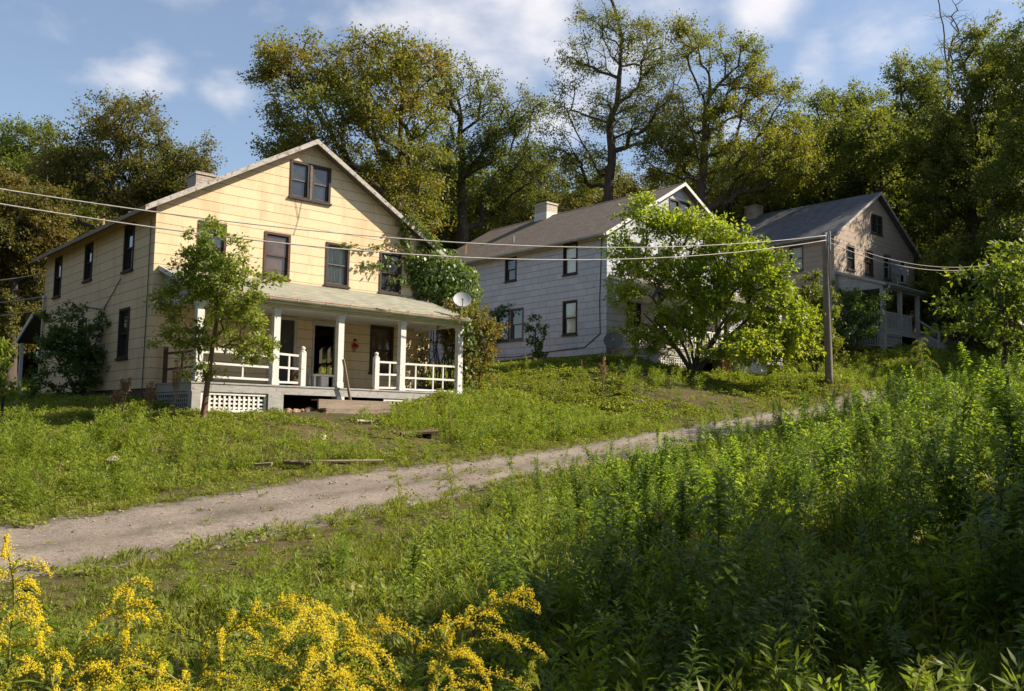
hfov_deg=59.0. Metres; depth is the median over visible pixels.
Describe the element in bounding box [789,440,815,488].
leafy weed
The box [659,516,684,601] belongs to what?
leafy weed
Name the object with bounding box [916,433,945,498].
leafy weed
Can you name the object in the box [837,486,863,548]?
leafy weed
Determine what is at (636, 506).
leafy weed
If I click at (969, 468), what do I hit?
leafy weed
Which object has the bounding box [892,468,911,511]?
leafy weed
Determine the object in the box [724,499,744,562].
leafy weed
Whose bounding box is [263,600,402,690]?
goldenrod
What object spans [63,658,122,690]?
goldenrod
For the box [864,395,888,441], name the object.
leafy weed
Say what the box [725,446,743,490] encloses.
leafy weed
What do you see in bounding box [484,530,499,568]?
leafy weed
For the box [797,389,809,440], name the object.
leafy weed
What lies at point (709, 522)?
leafy weed
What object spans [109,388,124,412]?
dry dock
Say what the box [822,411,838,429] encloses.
leafy weed
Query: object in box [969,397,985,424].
leafy weed
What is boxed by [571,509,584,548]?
leafy weed
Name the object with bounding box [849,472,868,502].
leafy weed
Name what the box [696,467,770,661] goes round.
leafy weed
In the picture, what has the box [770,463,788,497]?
leafy weed
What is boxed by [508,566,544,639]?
leafy weed
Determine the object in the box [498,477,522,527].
leafy weed
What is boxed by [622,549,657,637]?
leafy weed
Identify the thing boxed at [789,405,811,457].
leafy weed
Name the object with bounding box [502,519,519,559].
leafy weed
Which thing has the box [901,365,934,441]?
leafy weed
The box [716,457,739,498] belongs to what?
leafy weed
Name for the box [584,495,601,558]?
leafy weed
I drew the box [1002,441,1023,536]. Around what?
leafy weed
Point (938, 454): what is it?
leafy weed
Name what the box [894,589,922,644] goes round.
leafy weed
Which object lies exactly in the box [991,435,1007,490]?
leafy weed
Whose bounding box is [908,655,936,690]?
goldenrod
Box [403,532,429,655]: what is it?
leafy weed
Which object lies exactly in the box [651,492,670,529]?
leafy weed
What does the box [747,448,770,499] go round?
leafy weed
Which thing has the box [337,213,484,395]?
ivy vine
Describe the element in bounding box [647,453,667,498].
leafy weed
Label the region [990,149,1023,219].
bank tree
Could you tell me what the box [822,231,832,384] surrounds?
utility pole
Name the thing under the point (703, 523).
leafy weed
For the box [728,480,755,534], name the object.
leafy weed
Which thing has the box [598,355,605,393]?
dry dock
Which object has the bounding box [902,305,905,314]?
window
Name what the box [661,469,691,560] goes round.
leafy weed
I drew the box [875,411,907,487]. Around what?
leafy weed
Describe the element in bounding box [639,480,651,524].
leafy weed
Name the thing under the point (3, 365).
sapling
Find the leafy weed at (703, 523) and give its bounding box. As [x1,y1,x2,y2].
[693,513,716,543]
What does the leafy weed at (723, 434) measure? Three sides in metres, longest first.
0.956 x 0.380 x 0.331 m
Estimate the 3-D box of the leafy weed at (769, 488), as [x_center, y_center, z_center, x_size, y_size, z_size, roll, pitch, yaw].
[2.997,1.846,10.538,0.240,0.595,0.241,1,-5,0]
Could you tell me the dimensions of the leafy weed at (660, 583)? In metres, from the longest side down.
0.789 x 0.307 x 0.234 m
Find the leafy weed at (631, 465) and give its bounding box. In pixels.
[622,450,642,504]
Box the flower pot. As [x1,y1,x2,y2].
[291,370,298,385]
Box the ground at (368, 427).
[0,305,1023,690]
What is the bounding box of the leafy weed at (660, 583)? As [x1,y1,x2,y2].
[643,561,673,657]
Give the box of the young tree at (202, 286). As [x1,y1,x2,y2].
[143,214,287,419]
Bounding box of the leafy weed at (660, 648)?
[630,607,679,690]
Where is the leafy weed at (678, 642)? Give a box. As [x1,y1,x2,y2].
[656,600,692,681]
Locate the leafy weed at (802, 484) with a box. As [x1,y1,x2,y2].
[791,469,808,512]
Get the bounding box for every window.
[51,256,62,299]
[76,318,86,363]
[81,242,93,283]
[114,307,129,360]
[120,222,134,274]
[195,220,226,271]
[262,231,290,280]
[288,159,310,201]
[311,164,331,205]
[318,345,332,374]
[324,242,350,288]
[368,325,393,373]
[378,251,402,295]
[496,309,509,342]
[503,256,516,283]
[508,307,523,341]
[561,241,577,276]
[561,299,577,336]
[626,302,640,337]
[627,241,642,275]
[658,247,670,278]
[669,198,679,217]
[680,201,689,224]
[715,317,726,346]
[789,245,803,272]
[847,244,855,271]
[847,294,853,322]
[865,249,874,276]
[871,213,877,234]
[877,215,883,236]
[883,254,891,280]
[899,260,907,284]
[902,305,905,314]
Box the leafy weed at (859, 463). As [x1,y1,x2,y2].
[844,444,862,480]
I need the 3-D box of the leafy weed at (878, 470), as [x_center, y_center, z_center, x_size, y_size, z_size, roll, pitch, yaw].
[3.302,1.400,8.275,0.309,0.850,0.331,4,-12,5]
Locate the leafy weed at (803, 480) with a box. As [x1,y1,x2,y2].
[793,464,808,496]
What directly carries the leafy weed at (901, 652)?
on the ground at (368, 427)
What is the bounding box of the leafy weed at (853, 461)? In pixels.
[841,440,877,529]
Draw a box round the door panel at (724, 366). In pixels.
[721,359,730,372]
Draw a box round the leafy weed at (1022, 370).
[1014,359,1023,400]
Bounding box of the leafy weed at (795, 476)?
[785,456,810,501]
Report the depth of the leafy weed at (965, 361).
14.35 m
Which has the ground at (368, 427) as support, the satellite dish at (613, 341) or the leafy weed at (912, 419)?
the leafy weed at (912, 419)
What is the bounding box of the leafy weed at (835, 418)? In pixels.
[825,393,857,476]
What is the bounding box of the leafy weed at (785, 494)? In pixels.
[770,473,792,514]
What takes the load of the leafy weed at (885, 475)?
on the ground at (368, 427)
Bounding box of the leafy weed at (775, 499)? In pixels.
[766,485,783,523]
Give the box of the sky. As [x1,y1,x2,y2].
[0,0,1023,196]
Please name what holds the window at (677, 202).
in the grey house at (565, 301)
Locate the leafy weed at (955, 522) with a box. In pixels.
[946,484,973,538]
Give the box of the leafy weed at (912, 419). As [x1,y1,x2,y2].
[903,395,926,440]
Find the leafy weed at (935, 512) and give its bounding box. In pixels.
[925,496,947,562]
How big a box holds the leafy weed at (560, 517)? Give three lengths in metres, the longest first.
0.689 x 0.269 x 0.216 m
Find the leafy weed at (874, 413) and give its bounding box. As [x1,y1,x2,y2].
[871,390,884,445]
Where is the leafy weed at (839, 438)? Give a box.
[810,429,846,532]
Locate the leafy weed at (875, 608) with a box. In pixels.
[861,593,886,642]
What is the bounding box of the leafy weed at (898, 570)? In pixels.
[875,531,907,611]
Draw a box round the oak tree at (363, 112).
[236,21,461,242]
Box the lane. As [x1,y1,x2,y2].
[0,389,904,583]
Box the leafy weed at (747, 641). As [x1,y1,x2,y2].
[735,620,777,689]
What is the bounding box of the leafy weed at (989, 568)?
[974,534,1004,603]
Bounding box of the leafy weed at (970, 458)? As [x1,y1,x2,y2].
[962,432,991,498]
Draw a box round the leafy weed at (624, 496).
[610,491,629,546]
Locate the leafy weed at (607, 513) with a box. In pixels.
[587,490,624,579]
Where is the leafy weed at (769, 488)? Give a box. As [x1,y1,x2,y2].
[760,478,779,517]
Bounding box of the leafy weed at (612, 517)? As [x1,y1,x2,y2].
[598,498,627,549]
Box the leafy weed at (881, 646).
[871,616,901,669]
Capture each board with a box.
[254,462,272,465]
[283,460,310,465]
[301,459,382,461]
[400,428,438,434]
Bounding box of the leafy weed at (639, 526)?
[632,507,645,561]
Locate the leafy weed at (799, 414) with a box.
[792,398,813,439]
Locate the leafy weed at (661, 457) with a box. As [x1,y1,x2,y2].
[655,441,672,507]
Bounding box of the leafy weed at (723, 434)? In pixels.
[717,426,728,452]
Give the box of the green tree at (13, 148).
[0,112,91,374]
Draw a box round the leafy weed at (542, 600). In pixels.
[514,568,559,658]
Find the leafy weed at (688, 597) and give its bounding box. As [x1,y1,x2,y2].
[671,556,701,643]
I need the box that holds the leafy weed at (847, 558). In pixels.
[842,552,867,611]
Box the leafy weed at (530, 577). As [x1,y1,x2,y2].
[522,562,538,602]
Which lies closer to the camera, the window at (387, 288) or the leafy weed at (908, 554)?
the leafy weed at (908, 554)
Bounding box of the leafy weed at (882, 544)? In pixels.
[870,516,906,600]
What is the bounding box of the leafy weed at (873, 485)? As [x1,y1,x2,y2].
[856,462,883,538]
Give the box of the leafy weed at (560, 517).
[553,499,573,535]
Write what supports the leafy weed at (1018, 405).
on the ground at (368, 427)
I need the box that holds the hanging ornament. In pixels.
[352,338,358,351]
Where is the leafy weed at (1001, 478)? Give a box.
[972,428,1023,607]
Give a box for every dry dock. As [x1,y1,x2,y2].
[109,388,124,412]
[119,376,133,411]
[143,381,157,414]
[169,357,182,415]
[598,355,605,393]
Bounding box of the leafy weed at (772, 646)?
[752,614,785,682]
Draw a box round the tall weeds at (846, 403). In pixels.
[118,343,1023,690]
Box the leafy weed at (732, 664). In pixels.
[710,617,745,676]
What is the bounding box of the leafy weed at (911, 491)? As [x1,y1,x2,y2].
[891,442,937,541]
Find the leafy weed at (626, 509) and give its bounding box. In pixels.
[612,486,637,563]
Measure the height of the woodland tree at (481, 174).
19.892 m
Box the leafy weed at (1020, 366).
[1011,363,1023,422]
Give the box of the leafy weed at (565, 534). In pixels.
[549,532,570,580]
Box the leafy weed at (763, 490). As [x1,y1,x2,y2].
[758,478,778,515]
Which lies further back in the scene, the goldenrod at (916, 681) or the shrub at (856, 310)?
the shrub at (856, 310)
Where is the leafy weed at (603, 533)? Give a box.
[597,522,614,550]
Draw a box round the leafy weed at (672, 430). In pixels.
[666,411,683,454]
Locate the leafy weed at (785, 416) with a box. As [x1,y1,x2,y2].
[763,407,804,501]
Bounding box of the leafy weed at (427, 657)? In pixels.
[409,611,441,690]
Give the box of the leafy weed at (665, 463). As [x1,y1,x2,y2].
[661,455,673,506]
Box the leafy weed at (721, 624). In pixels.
[701,587,741,685]
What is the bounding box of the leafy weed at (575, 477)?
[567,465,581,495]
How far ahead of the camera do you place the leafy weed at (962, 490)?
7.14 m
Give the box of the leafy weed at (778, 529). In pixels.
[775,517,799,567]
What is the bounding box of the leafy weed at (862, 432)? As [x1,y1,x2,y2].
[850,414,873,463]
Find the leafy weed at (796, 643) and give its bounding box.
[783,624,810,688]
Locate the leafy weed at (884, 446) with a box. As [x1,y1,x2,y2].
[869,433,898,475]
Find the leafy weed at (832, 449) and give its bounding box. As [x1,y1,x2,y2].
[816,422,854,519]
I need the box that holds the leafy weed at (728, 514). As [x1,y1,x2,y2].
[717,492,737,541]
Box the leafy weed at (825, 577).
[812,564,846,663]
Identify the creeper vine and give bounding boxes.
[427,299,477,389]
[480,303,511,355]
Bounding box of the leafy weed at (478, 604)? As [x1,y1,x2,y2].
[470,584,491,633]
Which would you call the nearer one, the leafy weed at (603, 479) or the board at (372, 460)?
the leafy weed at (603, 479)
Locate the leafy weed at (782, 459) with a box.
[777,440,788,469]
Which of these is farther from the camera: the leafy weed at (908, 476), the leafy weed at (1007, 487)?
the leafy weed at (908, 476)
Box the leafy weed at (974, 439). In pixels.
[964,414,985,471]
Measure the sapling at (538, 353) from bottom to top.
2.267 m
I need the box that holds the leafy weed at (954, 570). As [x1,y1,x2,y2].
[944,542,963,584]
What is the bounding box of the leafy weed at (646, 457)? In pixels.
[638,447,652,470]
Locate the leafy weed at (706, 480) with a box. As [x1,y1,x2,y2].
[692,456,725,522]
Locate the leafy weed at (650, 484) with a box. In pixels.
[640,463,661,518]
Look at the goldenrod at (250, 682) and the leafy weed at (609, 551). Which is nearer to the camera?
the goldenrod at (250, 682)
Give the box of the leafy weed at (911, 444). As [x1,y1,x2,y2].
[897,421,923,494]
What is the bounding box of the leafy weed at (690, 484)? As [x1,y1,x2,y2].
[670,465,702,524]
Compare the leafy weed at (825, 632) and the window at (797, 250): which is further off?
the window at (797, 250)
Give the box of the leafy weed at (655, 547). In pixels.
[633,543,664,599]
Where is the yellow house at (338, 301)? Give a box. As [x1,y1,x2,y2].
[15,139,471,413]
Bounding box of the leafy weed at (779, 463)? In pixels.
[765,437,802,519]
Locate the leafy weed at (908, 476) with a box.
[894,454,934,545]
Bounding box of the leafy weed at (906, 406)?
[896,388,912,424]
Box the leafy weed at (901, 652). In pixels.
[887,620,917,683]
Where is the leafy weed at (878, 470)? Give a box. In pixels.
[856,452,886,528]
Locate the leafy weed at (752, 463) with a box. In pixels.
[745,449,762,479]
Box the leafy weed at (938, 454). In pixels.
[928,444,954,508]
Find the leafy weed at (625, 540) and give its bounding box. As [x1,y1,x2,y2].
[597,507,640,623]
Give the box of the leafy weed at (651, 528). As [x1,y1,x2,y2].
[620,495,659,564]
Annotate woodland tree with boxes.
[0,226,77,376]
[13,194,121,302]
[14,185,113,242]
[326,149,378,347]
[354,124,499,252]
[387,35,574,247]
[425,171,522,254]
[440,157,490,185]
[441,173,489,246]
[456,165,563,232]
[481,142,554,229]
[492,147,598,210]
[492,177,624,227]
[516,196,587,223]
[558,156,624,206]
[568,162,651,208]
[604,159,670,193]
[642,158,729,200]
[660,140,796,217]
[713,114,828,220]
[718,116,934,243]
[728,196,781,215]
[734,158,826,217]
[764,89,994,331]
[779,76,895,203]
[826,84,946,198]
[831,46,973,238]
[854,169,981,313]
[895,8,1023,344]
[911,132,1016,291]
[961,1,1023,294]
[977,108,1015,136]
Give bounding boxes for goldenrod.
[0,530,53,688]
[0,600,85,690]
[0,665,33,690]
[61,574,167,690]
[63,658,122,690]
[107,653,209,690]
[113,670,146,690]
[118,607,188,690]
[131,681,180,690]
[176,591,331,690]
[194,639,272,690]
[208,684,232,690]
[236,673,255,690]
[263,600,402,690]
[277,613,425,690]
[296,663,373,690]
[326,657,394,690]
[386,473,410,576]
[392,610,488,690]
[409,580,545,690]
[436,459,465,556]
[511,652,546,690]
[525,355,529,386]
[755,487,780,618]
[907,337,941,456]
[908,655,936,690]
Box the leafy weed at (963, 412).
[945,381,984,481]
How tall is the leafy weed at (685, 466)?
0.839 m
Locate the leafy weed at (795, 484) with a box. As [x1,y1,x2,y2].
[789,478,808,529]
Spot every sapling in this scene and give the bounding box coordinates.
[0,336,22,422]
[522,313,550,359]
[923,238,1023,397]
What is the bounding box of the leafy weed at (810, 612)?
[790,553,834,682]
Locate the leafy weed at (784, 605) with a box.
[768,582,802,671]
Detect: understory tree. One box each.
[904,213,1014,348]
[955,239,1023,359]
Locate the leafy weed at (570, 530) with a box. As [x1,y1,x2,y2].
[557,511,577,552]
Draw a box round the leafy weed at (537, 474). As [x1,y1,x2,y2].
[532,457,544,500]
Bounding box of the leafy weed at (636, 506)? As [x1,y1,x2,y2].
[628,493,648,524]
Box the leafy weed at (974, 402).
[962,393,981,424]
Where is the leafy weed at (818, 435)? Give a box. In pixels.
[815,427,823,454]
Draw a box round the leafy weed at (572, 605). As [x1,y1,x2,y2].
[563,576,585,641]
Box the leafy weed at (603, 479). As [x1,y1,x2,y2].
[600,475,621,521]
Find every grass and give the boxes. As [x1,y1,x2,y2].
[0,383,903,586]
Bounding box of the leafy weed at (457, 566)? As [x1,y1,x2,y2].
[448,552,465,588]
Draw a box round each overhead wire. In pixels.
[0,188,825,247]
[0,203,825,259]
[0,273,45,280]
[0,296,41,302]
[0,309,41,315]
[831,238,985,267]
[831,243,973,270]
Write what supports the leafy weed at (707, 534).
on the ground at (368, 427)
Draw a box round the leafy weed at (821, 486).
[812,430,840,505]
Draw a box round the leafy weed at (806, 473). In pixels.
[780,445,818,521]
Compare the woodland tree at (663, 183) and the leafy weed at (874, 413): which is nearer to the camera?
the leafy weed at (874, 413)
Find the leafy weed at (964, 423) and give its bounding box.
[958,409,978,456]
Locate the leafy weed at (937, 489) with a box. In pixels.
[913,455,955,558]
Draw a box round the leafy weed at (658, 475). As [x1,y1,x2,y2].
[650,460,668,494]
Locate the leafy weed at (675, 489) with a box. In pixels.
[666,480,678,519]
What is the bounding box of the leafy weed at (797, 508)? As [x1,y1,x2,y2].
[785,483,821,548]
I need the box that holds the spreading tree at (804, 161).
[622,8,849,225]
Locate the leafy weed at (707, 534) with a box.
[697,525,743,654]
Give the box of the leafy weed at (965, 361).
[956,342,984,416]
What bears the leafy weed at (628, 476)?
on the ground at (368, 427)
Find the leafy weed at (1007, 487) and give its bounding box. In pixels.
[984,484,1012,558]
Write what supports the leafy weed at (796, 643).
on the ground at (368, 427)
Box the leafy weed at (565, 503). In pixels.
[556,490,575,536]
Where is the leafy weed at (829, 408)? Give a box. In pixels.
[819,394,838,430]
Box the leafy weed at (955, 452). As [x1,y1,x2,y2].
[940,430,969,477]
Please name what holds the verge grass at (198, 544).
on the ground at (368, 427)
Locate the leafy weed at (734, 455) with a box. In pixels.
[718,435,743,526]
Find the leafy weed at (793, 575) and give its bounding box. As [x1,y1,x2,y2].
[772,540,812,644]
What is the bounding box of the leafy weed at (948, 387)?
[936,375,955,437]
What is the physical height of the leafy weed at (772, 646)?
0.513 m
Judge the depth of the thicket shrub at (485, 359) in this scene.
30.95 m
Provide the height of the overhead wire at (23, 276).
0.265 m
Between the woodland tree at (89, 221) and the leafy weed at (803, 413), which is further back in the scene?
the woodland tree at (89, 221)
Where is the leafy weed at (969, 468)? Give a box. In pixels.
[960,453,978,494]
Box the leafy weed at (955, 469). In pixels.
[924,446,965,542]
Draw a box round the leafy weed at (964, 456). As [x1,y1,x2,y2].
[950,427,977,481]
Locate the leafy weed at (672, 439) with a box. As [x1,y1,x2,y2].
[656,435,676,472]
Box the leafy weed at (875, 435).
[868,399,884,444]
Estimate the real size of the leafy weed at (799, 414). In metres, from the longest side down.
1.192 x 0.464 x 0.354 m
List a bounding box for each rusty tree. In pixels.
[0,162,78,389]
[10,85,227,229]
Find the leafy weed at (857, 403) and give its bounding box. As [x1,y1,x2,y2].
[850,384,874,463]
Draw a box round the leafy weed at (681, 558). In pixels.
[668,532,709,644]
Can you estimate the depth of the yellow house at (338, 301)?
28.62 m
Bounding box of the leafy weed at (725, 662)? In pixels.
[710,650,729,690]
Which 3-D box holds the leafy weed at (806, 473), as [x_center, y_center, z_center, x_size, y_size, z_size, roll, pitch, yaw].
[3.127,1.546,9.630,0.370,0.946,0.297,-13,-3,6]
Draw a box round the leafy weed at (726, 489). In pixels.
[715,440,739,510]
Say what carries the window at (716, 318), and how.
in the grey house at (565, 301)
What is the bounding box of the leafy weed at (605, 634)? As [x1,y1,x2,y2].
[587,596,634,690]
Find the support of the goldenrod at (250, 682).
on the ground at (368, 427)
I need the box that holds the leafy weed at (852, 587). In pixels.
[839,566,863,642]
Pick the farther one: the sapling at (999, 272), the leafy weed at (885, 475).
the sapling at (999, 272)
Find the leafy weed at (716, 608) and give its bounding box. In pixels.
[697,572,737,681]
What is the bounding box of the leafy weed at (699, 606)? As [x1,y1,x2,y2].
[676,575,723,690]
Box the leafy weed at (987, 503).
[984,494,1004,553]
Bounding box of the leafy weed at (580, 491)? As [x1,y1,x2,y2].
[570,465,589,521]
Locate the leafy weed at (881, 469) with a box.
[872,454,889,502]
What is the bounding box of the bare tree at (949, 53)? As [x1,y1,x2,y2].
[930,0,982,118]
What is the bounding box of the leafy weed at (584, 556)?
[567,536,594,623]
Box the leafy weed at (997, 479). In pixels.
[986,462,1006,522]
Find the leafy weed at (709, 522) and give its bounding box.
[697,499,726,563]
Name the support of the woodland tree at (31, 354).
on the ground at (368, 427)
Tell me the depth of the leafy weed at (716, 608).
5.04 m
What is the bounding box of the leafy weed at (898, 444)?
[895,441,922,482]
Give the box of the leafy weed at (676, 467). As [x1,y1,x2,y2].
[658,462,681,511]
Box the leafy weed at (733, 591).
[701,536,785,690]
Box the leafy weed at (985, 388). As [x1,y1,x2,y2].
[980,379,1007,420]
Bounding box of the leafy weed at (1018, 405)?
[1002,383,1023,426]
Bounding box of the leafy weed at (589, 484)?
[581,457,609,525]
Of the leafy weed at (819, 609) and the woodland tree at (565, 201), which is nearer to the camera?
the leafy weed at (819, 609)
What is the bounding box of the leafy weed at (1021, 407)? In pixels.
[994,380,1023,432]
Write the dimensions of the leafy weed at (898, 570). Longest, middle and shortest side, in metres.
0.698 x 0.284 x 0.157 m
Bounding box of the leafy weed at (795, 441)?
[786,423,808,459]
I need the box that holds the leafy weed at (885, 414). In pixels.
[881,403,893,444]
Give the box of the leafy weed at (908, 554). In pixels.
[889,492,935,624]
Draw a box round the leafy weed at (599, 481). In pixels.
[594,473,611,517]
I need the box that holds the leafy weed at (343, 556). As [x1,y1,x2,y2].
[335,534,353,593]
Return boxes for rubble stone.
[305,407,314,411]
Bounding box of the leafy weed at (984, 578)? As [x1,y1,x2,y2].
[952,488,1007,636]
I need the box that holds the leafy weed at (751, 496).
[740,479,758,533]
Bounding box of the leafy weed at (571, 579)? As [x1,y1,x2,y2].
[560,557,589,633]
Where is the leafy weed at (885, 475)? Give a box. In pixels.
[879,451,906,502]
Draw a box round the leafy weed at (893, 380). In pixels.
[887,369,903,417]
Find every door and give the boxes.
[266,315,297,385]
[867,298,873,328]
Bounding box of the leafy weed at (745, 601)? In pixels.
[726,562,775,670]
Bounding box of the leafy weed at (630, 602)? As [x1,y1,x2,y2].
[613,581,635,656]
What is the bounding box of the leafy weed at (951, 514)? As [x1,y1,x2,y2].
[937,498,965,552]
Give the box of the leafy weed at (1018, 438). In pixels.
[990,412,1023,508]
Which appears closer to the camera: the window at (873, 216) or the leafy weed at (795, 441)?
the leafy weed at (795, 441)
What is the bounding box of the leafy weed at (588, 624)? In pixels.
[577,596,607,664]
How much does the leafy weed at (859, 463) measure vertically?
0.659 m
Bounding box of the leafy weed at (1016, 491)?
[963,480,1023,652]
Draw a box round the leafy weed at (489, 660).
[475,595,507,690]
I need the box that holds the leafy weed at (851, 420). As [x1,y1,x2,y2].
[844,402,861,441]
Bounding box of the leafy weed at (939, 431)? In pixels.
[931,410,951,472]
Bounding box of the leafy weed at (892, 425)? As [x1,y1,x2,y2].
[887,411,901,448]
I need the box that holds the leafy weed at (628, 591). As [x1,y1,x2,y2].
[607,561,638,638]
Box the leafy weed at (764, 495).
[760,476,773,519]
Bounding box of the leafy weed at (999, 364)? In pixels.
[986,346,1007,400]
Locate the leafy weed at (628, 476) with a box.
[620,470,639,518]
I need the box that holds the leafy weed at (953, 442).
[926,427,971,543]
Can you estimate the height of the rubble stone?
0.222 m
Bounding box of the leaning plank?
[342,359,351,399]
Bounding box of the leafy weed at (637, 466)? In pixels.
[634,461,642,506]
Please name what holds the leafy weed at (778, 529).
on the ground at (368, 427)
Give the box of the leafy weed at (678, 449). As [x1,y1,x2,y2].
[657,444,682,499]
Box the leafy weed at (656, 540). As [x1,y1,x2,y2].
[646,531,661,567]
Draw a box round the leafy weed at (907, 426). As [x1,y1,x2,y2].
[900,406,914,447]
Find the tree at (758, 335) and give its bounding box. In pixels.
[593,187,826,378]
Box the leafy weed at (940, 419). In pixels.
[936,415,960,457]
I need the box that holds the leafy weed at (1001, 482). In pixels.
[982,446,1015,526]
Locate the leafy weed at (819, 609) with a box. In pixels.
[798,576,836,663]
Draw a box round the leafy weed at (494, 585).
[476,544,514,632]
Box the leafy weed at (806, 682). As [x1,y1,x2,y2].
[774,657,817,690]
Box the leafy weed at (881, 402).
[869,392,889,432]
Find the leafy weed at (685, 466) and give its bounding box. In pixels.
[678,452,692,481]
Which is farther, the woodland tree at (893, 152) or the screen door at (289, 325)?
the woodland tree at (893, 152)
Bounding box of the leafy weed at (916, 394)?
[906,377,931,461]
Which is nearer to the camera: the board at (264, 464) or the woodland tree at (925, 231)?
the board at (264, 464)
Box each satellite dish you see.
[453,292,470,315]
[604,332,622,352]
[892,264,905,284]
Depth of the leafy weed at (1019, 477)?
5.80 m
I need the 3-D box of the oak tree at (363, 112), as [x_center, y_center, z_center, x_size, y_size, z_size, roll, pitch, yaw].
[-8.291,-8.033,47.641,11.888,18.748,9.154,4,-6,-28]
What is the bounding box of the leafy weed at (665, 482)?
[655,461,675,507]
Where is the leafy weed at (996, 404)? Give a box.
[980,381,1023,512]
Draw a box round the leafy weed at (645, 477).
[635,452,659,537]
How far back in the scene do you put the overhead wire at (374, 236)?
26.15 m
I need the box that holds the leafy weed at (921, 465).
[902,440,935,516]
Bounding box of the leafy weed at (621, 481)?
[606,455,643,540]
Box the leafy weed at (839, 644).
[825,594,851,661]
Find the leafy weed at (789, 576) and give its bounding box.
[761,516,812,661]
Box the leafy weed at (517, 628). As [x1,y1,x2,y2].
[487,531,531,648]
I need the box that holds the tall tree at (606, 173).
[529,0,696,201]
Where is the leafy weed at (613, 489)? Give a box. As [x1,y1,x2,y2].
[607,475,628,515]
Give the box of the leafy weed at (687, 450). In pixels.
[681,437,705,483]
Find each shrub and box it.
[17,299,111,398]
[430,297,509,388]
[777,265,850,373]
[812,277,897,353]
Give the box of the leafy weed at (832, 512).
[822,482,844,554]
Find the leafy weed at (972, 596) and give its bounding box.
[942,521,990,672]
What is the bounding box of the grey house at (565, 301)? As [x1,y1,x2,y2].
[429,182,783,374]
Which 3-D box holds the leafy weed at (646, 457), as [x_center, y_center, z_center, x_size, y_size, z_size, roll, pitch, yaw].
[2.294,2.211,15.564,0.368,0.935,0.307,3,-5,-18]
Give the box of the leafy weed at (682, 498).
[673,478,705,564]
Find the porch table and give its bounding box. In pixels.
[307,374,333,386]
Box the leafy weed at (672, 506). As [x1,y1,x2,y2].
[647,489,677,551]
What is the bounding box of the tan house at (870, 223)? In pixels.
[722,192,956,350]
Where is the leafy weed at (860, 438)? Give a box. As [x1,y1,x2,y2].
[851,418,868,466]
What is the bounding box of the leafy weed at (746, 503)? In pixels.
[727,474,757,540]
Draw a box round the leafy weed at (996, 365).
[989,354,1008,384]
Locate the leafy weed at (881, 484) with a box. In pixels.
[874,468,887,501]
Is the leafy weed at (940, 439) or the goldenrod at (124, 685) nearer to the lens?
the goldenrod at (124, 685)
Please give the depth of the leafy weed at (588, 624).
5.86 m
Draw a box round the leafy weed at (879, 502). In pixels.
[876,486,886,516]
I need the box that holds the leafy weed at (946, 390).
[936,372,958,422]
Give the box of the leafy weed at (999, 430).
[981,405,1023,494]
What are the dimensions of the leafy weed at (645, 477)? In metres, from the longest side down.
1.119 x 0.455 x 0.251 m
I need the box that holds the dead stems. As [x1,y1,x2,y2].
[32,349,992,596]
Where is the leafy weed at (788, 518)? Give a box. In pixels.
[779,508,793,536]
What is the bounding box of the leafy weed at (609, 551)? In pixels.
[573,529,622,665]
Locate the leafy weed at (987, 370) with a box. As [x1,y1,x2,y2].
[975,359,1009,419]
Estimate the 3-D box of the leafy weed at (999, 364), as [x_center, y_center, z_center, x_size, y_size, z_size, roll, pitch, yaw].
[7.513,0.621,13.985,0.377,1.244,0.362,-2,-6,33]
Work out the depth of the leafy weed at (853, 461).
8.14 m
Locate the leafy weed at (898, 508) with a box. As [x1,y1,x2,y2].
[884,497,909,535]
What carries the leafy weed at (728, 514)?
on the ground at (368, 427)
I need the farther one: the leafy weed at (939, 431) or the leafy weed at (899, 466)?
the leafy weed at (939, 431)
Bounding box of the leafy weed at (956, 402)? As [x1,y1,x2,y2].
[944,382,966,433]
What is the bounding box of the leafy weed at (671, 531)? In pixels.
[662,515,684,567]
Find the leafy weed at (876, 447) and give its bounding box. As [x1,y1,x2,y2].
[872,436,894,486]
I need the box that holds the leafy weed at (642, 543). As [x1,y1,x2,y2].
[634,513,652,558]
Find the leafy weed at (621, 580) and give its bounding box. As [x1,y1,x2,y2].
[585,539,639,648]
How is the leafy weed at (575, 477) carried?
on the ground at (368, 427)
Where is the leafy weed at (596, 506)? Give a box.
[586,489,604,531]
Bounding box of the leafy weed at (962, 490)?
[948,457,978,545]
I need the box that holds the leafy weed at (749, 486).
[740,479,756,515]
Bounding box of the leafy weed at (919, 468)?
[907,451,931,505]
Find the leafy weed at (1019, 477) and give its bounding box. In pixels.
[1001,469,1023,567]
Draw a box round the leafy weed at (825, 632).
[815,597,839,671]
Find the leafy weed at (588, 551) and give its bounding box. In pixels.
[575,533,603,587]
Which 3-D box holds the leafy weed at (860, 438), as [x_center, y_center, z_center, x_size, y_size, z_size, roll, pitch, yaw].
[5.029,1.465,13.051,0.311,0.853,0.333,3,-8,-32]
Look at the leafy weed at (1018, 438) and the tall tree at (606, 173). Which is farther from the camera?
the tall tree at (606, 173)
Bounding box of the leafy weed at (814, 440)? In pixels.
[803,421,824,496]
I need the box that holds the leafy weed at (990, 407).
[973,387,999,441]
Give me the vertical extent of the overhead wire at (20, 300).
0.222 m
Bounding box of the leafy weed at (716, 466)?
[710,456,728,485]
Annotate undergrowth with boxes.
[0,368,1023,690]
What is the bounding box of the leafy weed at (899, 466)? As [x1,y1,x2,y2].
[882,438,913,515]
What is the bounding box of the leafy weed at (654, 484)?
[650,473,657,498]

